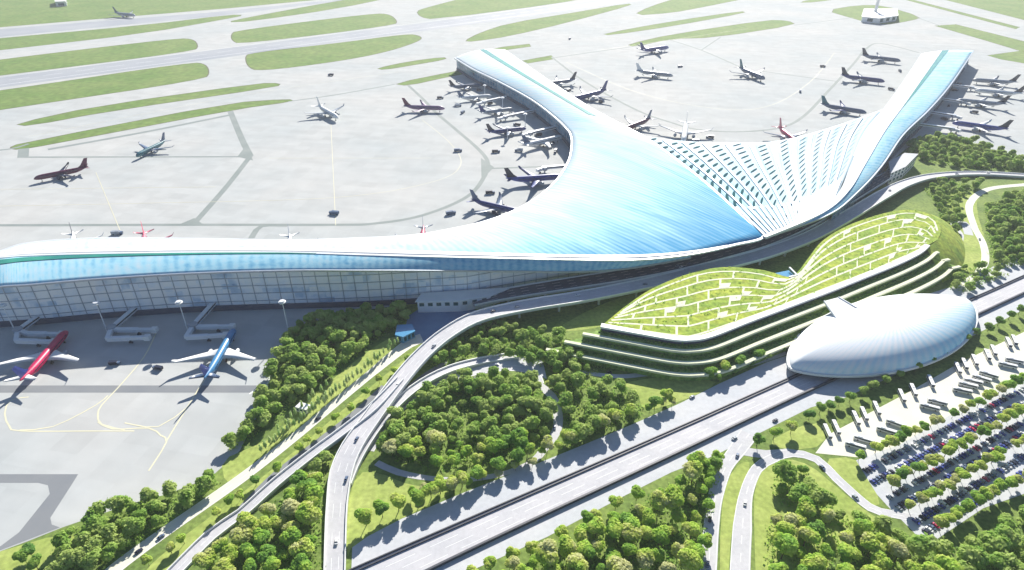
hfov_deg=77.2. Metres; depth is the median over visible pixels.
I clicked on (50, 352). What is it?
airliner
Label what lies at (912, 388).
coach
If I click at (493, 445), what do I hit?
tree
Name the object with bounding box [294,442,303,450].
tree
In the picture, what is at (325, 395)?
poplar
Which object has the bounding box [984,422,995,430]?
tree
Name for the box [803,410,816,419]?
tree
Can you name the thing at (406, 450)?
tree
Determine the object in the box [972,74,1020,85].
airliner
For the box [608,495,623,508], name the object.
tree
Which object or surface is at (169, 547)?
tree
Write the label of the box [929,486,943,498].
tree
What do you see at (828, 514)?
tree
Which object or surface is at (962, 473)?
tree
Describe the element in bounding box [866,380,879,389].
tree
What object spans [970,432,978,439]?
tree
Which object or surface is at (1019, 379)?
tree
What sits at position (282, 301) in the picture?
floodlight mast
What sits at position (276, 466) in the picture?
tree
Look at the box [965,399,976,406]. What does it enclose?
tree
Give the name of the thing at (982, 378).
coach
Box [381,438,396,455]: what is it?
tree
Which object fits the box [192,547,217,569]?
tree
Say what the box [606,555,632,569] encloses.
tree
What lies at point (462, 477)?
tree
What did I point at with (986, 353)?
coach
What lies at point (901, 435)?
tree
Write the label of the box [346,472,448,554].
lawn
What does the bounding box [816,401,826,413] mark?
tree
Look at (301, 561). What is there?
tree
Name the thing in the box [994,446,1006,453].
tree
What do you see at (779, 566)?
tree
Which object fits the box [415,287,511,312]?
viaduct hall
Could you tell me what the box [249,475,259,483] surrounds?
tree
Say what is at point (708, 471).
tree
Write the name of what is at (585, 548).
tree
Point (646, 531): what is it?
tree
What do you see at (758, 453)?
road
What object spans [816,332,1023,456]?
plaza
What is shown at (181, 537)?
tree
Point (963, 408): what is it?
tree
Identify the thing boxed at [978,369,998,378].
coach
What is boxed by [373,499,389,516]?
tree
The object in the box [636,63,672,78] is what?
airliner
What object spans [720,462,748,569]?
lawn
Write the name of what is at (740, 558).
road
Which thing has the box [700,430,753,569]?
road
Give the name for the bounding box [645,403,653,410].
tree
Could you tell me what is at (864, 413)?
coach
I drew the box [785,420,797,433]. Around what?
tree
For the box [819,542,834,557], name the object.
tree
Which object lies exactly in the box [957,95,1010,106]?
airliner
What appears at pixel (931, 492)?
tree
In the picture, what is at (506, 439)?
tree
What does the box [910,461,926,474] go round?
tree
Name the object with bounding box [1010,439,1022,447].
tree
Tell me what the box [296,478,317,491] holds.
tree
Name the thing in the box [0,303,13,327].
floodlight mast
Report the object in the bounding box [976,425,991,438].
tree
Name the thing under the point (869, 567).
tree
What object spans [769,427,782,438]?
tree
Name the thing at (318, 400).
poplar
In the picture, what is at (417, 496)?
tree
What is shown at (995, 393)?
tree
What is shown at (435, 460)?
tree
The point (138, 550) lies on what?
car
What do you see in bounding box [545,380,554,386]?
tree
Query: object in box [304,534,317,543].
tree
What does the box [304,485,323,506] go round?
tree
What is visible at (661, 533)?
tree
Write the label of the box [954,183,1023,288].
road
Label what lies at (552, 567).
tree
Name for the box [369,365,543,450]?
road
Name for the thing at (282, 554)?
tree
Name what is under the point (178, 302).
floodlight mast
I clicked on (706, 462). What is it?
tree
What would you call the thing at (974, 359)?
coach
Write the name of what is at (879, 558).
tree
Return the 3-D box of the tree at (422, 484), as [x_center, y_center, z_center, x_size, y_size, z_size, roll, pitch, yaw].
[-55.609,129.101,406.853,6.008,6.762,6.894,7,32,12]
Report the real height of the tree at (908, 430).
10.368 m
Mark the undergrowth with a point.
(590, 399)
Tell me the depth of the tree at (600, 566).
356.98 m
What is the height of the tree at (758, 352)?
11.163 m
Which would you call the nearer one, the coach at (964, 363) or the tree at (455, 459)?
the tree at (455, 459)
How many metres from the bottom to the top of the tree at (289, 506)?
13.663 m
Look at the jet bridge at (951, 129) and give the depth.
1025.86 m
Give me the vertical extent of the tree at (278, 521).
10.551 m
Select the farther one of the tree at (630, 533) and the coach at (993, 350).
the coach at (993, 350)
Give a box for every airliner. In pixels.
[0,330,78,381]
[34,158,88,181]
[61,223,103,237]
[108,7,135,17]
[133,223,173,237]
[136,132,173,157]
[171,328,255,378]
[279,224,317,238]
[304,96,343,120]
[395,215,432,235]
[402,98,444,112]
[449,80,481,89]
[456,91,491,100]
[467,189,515,214]
[478,105,513,114]
[485,123,525,135]
[504,166,559,187]
[518,134,562,147]
[551,72,576,86]
[574,80,612,100]
[624,109,659,129]
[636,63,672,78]
[637,42,668,52]
[659,113,713,140]
[729,59,764,79]
[764,118,807,139]
[819,95,866,115]
[840,67,884,83]
[861,48,900,63]
[952,119,1013,131]
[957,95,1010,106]
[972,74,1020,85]
[974,86,1023,96]
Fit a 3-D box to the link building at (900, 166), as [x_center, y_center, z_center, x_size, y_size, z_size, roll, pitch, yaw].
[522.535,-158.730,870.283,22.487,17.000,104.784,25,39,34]
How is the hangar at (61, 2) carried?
on the grass verge
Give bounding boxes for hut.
[295,402,311,413]
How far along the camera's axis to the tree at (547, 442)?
430.86 m
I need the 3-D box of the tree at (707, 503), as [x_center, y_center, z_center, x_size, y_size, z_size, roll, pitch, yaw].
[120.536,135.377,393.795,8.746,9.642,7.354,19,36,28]
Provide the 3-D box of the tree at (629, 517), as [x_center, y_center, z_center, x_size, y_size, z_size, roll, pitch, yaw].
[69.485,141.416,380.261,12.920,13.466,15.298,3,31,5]
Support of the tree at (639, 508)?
on the ground at (886, 392)
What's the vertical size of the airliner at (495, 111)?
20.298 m
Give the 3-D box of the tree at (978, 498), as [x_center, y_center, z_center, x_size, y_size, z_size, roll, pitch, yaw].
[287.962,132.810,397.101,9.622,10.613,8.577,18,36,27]
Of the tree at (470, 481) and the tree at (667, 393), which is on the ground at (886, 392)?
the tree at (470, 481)
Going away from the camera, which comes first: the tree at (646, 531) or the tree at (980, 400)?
the tree at (646, 531)
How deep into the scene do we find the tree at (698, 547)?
360.74 m
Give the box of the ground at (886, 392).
[2,134,1023,569]
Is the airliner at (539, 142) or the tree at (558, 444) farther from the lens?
the airliner at (539, 142)
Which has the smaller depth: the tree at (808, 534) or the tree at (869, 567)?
the tree at (869, 567)
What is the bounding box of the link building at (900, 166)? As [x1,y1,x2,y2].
[886,153,917,183]
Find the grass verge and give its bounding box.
[0,0,1022,149]
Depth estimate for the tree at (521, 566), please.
347.76 m
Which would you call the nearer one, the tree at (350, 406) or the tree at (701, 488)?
the tree at (701, 488)
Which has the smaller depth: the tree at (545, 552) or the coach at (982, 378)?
the tree at (545, 552)
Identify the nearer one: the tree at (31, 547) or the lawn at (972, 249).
the tree at (31, 547)
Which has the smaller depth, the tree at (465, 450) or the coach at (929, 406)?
the tree at (465, 450)
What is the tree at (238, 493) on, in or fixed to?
on the lawn at (166, 560)
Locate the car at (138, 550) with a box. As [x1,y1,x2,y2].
[134,547,142,554]
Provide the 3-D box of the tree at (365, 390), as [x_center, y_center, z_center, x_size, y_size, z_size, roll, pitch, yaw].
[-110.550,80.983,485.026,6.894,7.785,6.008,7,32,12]
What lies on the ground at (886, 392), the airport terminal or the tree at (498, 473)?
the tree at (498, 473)
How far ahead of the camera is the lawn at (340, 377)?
500.42 m
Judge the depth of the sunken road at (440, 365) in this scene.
510.83 m
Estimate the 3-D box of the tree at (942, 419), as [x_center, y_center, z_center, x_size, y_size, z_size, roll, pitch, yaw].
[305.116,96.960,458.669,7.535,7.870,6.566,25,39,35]
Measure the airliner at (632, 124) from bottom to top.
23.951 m
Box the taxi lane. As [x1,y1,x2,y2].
[0,385,256,549]
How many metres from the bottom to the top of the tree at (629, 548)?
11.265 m
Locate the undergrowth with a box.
[52,139,1023,569]
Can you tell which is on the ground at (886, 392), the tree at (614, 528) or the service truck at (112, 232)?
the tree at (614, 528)
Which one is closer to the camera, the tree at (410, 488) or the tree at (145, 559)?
the tree at (145, 559)
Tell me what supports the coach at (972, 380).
on the plaza
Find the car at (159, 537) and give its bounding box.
[156,533,164,539]
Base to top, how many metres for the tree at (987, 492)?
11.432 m
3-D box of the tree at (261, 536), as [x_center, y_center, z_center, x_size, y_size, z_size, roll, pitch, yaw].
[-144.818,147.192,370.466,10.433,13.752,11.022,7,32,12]
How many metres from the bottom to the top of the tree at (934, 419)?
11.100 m
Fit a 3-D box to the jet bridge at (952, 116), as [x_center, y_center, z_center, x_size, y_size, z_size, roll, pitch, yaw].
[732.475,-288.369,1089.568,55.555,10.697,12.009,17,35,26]
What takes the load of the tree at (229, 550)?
on the ground at (886, 392)
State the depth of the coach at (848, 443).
439.79 m
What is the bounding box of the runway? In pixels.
[0,0,643,87]
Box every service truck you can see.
[108,360,120,364]
[110,230,122,234]
[152,365,162,369]
[329,210,338,214]
[446,210,455,214]
[485,190,494,193]
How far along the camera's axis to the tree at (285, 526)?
376.11 m
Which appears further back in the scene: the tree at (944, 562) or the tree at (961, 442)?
the tree at (961, 442)
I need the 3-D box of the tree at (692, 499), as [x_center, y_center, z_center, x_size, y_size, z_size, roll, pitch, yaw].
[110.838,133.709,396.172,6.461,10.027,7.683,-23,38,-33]
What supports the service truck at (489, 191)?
on the apron
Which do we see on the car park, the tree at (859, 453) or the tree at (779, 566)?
the tree at (859, 453)
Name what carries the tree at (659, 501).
on the ground at (886, 392)
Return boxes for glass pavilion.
[395,324,414,342]
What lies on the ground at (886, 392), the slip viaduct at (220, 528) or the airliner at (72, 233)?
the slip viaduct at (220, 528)
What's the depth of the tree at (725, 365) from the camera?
502.14 m
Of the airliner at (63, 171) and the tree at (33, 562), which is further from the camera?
the airliner at (63, 171)
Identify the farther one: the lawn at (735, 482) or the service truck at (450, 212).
the service truck at (450, 212)
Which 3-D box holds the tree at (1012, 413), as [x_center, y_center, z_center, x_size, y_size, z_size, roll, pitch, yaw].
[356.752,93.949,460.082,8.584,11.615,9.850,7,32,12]
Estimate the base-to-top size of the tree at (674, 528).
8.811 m
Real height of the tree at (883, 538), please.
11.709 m
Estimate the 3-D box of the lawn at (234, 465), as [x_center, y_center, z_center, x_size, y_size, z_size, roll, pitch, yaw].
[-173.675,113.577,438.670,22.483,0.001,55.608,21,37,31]
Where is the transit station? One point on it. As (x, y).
(881, 336)
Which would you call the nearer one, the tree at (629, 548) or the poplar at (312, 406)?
the tree at (629, 548)
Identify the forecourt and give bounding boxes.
[406,309,475,341]
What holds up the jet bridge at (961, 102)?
on the apron
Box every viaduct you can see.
[167,376,403,569]
[323,171,1023,569]
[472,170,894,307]
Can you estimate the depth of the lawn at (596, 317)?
580.12 m
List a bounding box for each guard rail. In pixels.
[348,275,1023,569]
[357,277,1023,569]
[425,292,1023,569]
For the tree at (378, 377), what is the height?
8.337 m
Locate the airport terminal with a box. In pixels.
[0,49,973,326]
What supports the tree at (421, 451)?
on the ground at (886, 392)
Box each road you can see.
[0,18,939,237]
[238,385,383,507]
[354,276,1023,569]
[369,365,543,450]
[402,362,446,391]
[575,352,786,377]
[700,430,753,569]
[730,449,913,569]
[741,447,788,457]
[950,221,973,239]
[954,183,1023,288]
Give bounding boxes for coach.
[822,423,832,439]
[831,419,840,434]
[845,440,866,450]
[851,410,860,425]
[853,433,874,443]
[859,406,868,420]
[872,401,881,415]
[876,425,896,434]
[885,418,906,426]
[897,388,906,402]
[909,383,917,396]
[919,402,940,411]
[926,374,935,387]
[927,397,947,405]
[952,386,972,394]
[953,362,961,373]
[958,380,978,388]
[960,357,968,369]
[963,377,983,384]
[970,354,978,365]
[971,373,991,382]
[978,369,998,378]
[983,348,991,360]
[989,344,997,355]
[997,361,1017,368]
[1004,337,1012,347]
[1004,356,1023,363]
[1010,334,1018,345]
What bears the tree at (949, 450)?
on the car park
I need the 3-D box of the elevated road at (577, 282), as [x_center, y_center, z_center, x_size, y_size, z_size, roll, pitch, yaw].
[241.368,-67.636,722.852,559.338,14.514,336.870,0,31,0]
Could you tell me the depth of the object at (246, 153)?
932.59 m
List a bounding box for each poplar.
[310,401,316,411]
[316,396,320,404]
[324,390,328,402]
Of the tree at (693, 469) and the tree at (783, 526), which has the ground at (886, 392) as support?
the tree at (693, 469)
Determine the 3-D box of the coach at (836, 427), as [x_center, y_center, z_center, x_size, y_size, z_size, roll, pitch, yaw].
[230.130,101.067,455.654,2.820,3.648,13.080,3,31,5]
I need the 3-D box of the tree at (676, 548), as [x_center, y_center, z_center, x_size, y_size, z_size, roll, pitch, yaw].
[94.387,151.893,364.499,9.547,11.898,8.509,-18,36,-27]
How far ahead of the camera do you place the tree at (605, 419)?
448.35 m
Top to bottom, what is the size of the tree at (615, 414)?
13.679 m
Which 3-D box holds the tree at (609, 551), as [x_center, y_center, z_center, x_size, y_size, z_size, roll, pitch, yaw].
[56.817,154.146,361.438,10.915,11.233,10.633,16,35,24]
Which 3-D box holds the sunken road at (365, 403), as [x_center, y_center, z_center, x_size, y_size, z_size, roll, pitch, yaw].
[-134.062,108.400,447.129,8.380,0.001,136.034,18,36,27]
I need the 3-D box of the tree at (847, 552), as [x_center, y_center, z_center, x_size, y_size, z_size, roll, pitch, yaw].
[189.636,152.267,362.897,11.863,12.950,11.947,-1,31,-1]
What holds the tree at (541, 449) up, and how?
on the ground at (886, 392)
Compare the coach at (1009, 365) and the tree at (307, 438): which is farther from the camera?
the coach at (1009, 365)
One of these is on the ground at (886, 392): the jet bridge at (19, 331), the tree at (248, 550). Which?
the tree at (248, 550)
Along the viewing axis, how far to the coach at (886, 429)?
452.49 m
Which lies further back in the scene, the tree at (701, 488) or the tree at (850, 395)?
the tree at (850, 395)
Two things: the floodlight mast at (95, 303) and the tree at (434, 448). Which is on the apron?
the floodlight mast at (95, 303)
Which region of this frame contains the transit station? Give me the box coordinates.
[786,294,977,377]
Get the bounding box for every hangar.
[55,0,66,6]
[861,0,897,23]
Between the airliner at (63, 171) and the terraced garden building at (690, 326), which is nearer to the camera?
the terraced garden building at (690, 326)
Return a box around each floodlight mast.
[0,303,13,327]
[92,301,106,331]
[175,300,187,329]
[278,299,288,330]
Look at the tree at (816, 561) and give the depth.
352.74 m
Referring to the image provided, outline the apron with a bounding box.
[0,0,1023,550]
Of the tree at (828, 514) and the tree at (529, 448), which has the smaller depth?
the tree at (828, 514)
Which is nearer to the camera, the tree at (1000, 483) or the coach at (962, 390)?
the tree at (1000, 483)
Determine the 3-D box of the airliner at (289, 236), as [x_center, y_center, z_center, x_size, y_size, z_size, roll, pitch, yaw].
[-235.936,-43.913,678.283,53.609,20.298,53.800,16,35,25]
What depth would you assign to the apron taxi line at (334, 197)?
833.68 m
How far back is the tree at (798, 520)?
374.85 m
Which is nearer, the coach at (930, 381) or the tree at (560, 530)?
the tree at (560, 530)
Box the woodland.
[43,131,1023,569]
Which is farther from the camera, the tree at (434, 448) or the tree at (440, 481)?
the tree at (434, 448)
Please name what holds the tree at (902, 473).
on the car park
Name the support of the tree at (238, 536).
on the ground at (886, 392)
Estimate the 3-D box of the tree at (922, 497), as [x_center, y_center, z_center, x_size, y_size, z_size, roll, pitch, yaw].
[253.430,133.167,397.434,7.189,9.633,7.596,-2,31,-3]
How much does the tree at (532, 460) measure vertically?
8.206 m
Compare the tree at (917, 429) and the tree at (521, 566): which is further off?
the tree at (917, 429)
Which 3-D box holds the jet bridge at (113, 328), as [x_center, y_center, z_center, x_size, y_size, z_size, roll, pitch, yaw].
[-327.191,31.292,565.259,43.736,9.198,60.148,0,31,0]
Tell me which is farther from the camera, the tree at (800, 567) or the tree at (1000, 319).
the tree at (1000, 319)
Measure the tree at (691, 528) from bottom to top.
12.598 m
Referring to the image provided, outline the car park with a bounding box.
[856,384,1023,538]
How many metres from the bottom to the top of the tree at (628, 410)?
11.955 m
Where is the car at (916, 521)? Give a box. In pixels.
[912,518,920,524]
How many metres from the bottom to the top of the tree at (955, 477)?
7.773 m
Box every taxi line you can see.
[4,333,205,470]
[22,32,831,229]
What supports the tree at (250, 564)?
on the ground at (886, 392)
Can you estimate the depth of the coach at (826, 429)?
450.80 m
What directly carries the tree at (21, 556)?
on the lawn at (44, 547)
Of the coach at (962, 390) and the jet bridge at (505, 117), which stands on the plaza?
the coach at (962, 390)
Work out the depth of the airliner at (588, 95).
1185.56 m
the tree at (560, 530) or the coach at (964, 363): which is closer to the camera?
the tree at (560, 530)
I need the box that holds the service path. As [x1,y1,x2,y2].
[375,383,562,480]
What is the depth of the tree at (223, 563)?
351.01 m
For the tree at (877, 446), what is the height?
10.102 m
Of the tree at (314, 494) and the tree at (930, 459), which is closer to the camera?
the tree at (314, 494)
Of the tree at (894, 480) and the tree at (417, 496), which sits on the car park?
the tree at (894, 480)
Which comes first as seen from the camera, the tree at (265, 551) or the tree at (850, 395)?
the tree at (265, 551)
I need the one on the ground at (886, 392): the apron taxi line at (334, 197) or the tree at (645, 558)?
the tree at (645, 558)
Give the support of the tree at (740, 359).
on the ground at (886, 392)
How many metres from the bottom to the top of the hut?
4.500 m
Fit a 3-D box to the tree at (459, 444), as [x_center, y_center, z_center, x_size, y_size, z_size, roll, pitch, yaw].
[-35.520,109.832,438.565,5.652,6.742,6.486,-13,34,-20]
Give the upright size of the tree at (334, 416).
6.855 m
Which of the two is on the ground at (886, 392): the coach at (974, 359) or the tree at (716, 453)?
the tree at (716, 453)
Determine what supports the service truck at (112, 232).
on the apron
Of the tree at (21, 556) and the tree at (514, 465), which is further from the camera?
the tree at (514, 465)
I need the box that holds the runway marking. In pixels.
[4,0,634,84]
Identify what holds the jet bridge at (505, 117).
on the apron
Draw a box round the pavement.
[351,258,1023,569]
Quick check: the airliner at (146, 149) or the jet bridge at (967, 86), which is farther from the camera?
the jet bridge at (967, 86)
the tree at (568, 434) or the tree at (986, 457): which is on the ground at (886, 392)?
the tree at (568, 434)
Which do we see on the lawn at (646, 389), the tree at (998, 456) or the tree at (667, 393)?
the tree at (667, 393)
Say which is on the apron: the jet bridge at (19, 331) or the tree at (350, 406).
the jet bridge at (19, 331)
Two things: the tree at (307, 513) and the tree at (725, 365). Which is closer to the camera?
the tree at (307, 513)
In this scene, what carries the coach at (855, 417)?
on the plaza
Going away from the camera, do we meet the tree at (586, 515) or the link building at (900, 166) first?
the tree at (586, 515)
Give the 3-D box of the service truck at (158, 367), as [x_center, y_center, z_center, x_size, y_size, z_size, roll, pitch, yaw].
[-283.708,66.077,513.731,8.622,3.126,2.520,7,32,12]
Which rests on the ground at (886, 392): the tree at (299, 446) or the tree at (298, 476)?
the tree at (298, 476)
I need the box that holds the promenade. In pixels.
[105,334,423,569]
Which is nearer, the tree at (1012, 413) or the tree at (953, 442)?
the tree at (953, 442)
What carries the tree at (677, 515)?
on the ground at (886, 392)
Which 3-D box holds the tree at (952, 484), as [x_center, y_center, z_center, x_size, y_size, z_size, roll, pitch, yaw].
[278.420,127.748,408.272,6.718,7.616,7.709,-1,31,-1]
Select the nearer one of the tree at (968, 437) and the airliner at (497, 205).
the tree at (968, 437)
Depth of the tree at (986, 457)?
422.17 m
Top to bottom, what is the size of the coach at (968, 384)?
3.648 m
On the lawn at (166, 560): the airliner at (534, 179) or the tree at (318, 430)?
the tree at (318, 430)
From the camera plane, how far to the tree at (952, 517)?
382.61 m
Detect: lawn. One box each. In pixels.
[0,535,75,569]
[147,359,404,569]
[222,435,277,481]
[274,337,399,446]
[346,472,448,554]
[562,290,647,330]
[626,378,715,409]
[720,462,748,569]
[754,460,874,569]
[772,423,824,448]
[828,457,878,505]
[944,190,984,273]
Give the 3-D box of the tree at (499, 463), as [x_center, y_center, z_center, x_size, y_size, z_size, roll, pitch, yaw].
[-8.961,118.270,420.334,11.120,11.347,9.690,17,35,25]
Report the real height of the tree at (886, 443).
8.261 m
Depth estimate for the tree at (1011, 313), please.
569.12 m
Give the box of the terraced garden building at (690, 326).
[546,210,964,380]
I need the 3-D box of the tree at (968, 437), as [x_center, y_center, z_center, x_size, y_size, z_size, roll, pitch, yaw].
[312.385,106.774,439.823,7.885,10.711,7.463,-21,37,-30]
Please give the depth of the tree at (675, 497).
385.87 m
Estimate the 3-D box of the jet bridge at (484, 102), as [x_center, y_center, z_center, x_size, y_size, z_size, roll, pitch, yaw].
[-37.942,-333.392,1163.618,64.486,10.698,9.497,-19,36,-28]
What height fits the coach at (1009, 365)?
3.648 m
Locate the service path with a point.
(557, 416)
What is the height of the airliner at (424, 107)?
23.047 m
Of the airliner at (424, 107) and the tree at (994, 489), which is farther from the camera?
the airliner at (424, 107)
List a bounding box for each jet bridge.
[12,316,60,346]
[105,307,158,342]
[184,302,235,340]
[476,96,506,104]
[497,109,535,120]
[523,126,555,137]
[536,164,565,172]
[920,123,960,132]
[931,111,962,119]
[942,98,970,105]
[952,84,978,90]
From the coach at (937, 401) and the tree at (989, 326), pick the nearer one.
the coach at (937, 401)
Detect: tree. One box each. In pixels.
[11,548,29,562]
[19,542,35,554]
[26,553,41,569]
[140,554,151,564]
[165,541,174,552]
[176,533,185,543]
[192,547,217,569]
[210,537,227,552]
[211,506,221,517]
[212,557,235,569]
[219,543,238,564]
[223,493,233,504]
[228,527,252,545]
[234,488,243,499]
[234,511,257,529]
[239,542,259,558]
[243,558,257,569]
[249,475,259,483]
[251,516,271,533]
[252,527,270,544]
[256,544,276,562]
[258,502,276,517]
[262,555,280,569]
[270,514,286,530]
[272,461,281,472]
[276,548,287,561]
[279,526,301,545]
[281,498,299,518]
[281,521,299,531]
[283,487,298,499]
[288,537,314,557]
[289,469,307,484]
[290,552,311,569]
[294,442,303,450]
[295,500,321,527]
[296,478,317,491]
[303,434,310,441]
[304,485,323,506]
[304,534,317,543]
[307,471,322,481]
[315,427,322,434]
[331,413,339,420]
[346,402,354,410]
[354,508,372,524]
[361,387,369,393]
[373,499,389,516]
[375,374,382,383]
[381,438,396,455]
[390,366,397,372]
[390,492,405,510]
[397,444,413,458]
[407,485,415,493]
[408,435,422,447]
[409,489,426,505]
[414,446,426,458]
[419,482,426,489]
[421,481,439,497]
[426,429,446,445]
[429,443,439,454]
[429,454,443,468]
[434,474,446,493]
[446,449,454,455]
[446,476,458,491]
[448,453,461,467]
[455,440,463,448]
[455,470,468,486]
[460,445,471,458]
[466,476,472,485]
[466,564,478,569]
[469,464,485,479]
[471,453,485,464]
[476,442,487,450]
[483,556,496,569]
[484,437,502,456]
[489,456,506,469]
[494,469,502,477]
[499,434,512,449]
[504,555,520,569]
[505,546,520,557]
[510,427,528,446]
[510,445,525,462]
[510,461,518,470]
[515,563,532,569]
[524,442,534,457]
[524,540,538,553]
[526,457,536,466]
[528,555,537,566]
[533,538,558,565]
[537,447,545,453]
[540,435,554,449]
[542,564,560,569]
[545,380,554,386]
[554,440,563,450]
[554,524,568,536]
[558,534,576,557]
[560,429,576,440]
[566,552,588,569]
[573,523,592,541]
[575,540,595,557]
[581,509,593,523]
[587,516,605,537]
[589,508,601,516]
[591,538,604,553]
[596,563,605,569]
[599,414,610,429]
[605,547,621,559]
[606,517,622,540]
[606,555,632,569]
[607,511,620,521]
[608,408,623,423]
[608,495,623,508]
[619,512,640,529]
[621,522,642,542]
[622,542,637,556]
[624,403,635,418]
[630,484,645,500]
[635,503,646,515]
[636,547,654,569]
[640,525,651,539]
[642,508,655,525]
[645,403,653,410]
[648,395,662,408]
[650,489,669,510]
[651,525,670,545]
[652,547,664,561]
[659,561,676,569]
[660,388,672,399]
[665,484,684,510]
[668,396,675,405]
[669,524,678,534]
[670,508,686,523]
[671,542,684,558]
[674,474,686,484]
[677,547,703,569]
[681,521,700,538]
[682,460,702,482]
[683,539,705,558]
[686,450,705,467]
[686,493,697,507]
[691,510,701,520]
[695,482,707,496]
[697,532,712,548]
[702,457,710,466]
[702,464,716,477]
[702,498,714,509]
[703,366,717,376]
[704,476,714,487]
[711,449,724,458]
[720,360,730,369]
[733,355,745,364]
[751,349,765,356]
[753,432,765,445]
[767,562,789,569]
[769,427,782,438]
[770,513,782,524]
[770,530,798,558]
[775,520,797,535]
[783,512,807,534]
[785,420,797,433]
[794,564,808,569]
[795,495,816,518]
[796,546,807,558]
[798,526,820,545]
[800,552,827,569]
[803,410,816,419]
[807,519,826,537]
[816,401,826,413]
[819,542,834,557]
[821,508,835,523]
[825,399,835,409]
[835,396,844,405]
[836,562,854,569]
[837,543,862,562]
[839,529,854,543]
[844,391,856,401]
[853,518,874,536]
[855,449,865,460]
[858,386,868,394]
[860,531,885,556]
[860,564,881,569]
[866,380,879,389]
[869,441,884,452]
[870,550,892,569]
[876,532,894,549]
[880,440,890,446]
[881,374,891,383]
[885,435,899,445]
[886,474,901,487]
[887,539,909,561]
[895,430,906,442]
[895,468,908,478]
[896,370,904,378]
[901,425,913,436]
[901,465,912,474]
[902,558,921,569]
[905,498,915,510]
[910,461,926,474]
[912,425,922,433]
[915,491,929,504]
[919,421,929,430]
[919,460,927,471]
[920,561,943,569]
[922,487,937,497]
[924,454,938,466]
[929,414,939,426]
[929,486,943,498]
[933,514,949,527]
[933,554,963,569]
[934,480,950,490]
[935,453,944,463]
[938,415,945,422]
[941,445,956,456]
[943,513,956,522]
[944,439,958,449]
[944,479,956,489]
[949,408,959,416]
[950,473,960,482]
[950,507,963,519]
[954,504,966,513]
[955,467,971,479]
[956,438,968,450]
[958,404,969,412]
[960,498,975,512]
[962,432,974,443]
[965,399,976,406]
[966,464,979,472]
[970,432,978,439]
[970,490,986,504]
[972,328,981,337]
[974,397,986,406]
[974,460,987,469]
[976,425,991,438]
[979,486,993,499]
[981,389,993,399]
[981,452,994,462]
[984,322,994,330]
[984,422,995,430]
[987,484,1000,495]
[989,389,998,396]
[989,451,1005,463]
[991,420,1002,430]
[993,477,1007,489]
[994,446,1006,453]
[995,316,1005,325]
[995,384,1006,392]
[996,413,1010,423]
[999,379,1016,388]
[1002,408,1018,418]
[1005,476,1018,487]
[1006,310,1016,319]
[1010,374,1023,384]
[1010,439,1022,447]
[1012,403,1023,414]
[1013,474,1023,483]
[1017,304,1023,313]
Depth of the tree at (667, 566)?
351.59 m
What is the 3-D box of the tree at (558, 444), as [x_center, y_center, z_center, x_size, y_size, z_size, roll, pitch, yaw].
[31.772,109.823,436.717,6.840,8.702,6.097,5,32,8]
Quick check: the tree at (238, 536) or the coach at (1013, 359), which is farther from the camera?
the coach at (1013, 359)
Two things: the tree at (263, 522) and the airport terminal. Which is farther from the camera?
the airport terminal
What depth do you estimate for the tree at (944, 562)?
347.64 m
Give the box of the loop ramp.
[351,353,518,485]
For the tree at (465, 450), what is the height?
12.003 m
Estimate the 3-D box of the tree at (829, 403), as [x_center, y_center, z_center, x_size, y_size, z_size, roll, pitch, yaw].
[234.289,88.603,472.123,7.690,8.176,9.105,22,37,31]
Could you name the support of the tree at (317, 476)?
on the ground at (886, 392)
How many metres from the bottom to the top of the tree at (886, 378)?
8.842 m
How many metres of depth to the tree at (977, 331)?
546.99 m
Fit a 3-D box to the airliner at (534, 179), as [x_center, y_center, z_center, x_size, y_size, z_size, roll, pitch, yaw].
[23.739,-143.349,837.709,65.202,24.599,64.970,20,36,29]
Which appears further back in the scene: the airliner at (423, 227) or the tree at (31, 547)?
the airliner at (423, 227)
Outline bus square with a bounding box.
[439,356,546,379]
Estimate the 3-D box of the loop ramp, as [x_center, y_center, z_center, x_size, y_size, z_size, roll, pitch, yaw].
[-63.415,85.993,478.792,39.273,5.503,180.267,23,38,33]
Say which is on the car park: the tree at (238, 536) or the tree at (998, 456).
the tree at (998, 456)
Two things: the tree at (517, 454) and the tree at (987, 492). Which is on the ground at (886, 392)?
the tree at (517, 454)
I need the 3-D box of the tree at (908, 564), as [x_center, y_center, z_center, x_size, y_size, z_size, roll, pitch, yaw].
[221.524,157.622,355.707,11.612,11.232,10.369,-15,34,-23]
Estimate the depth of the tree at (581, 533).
370.11 m
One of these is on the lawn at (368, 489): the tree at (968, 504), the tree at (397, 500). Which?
the tree at (397, 500)
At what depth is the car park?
426.14 m
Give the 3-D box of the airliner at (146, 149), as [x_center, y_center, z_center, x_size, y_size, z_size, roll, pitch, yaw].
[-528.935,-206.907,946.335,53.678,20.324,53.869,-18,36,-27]
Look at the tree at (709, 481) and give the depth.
406.20 m
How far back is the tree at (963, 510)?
388.85 m

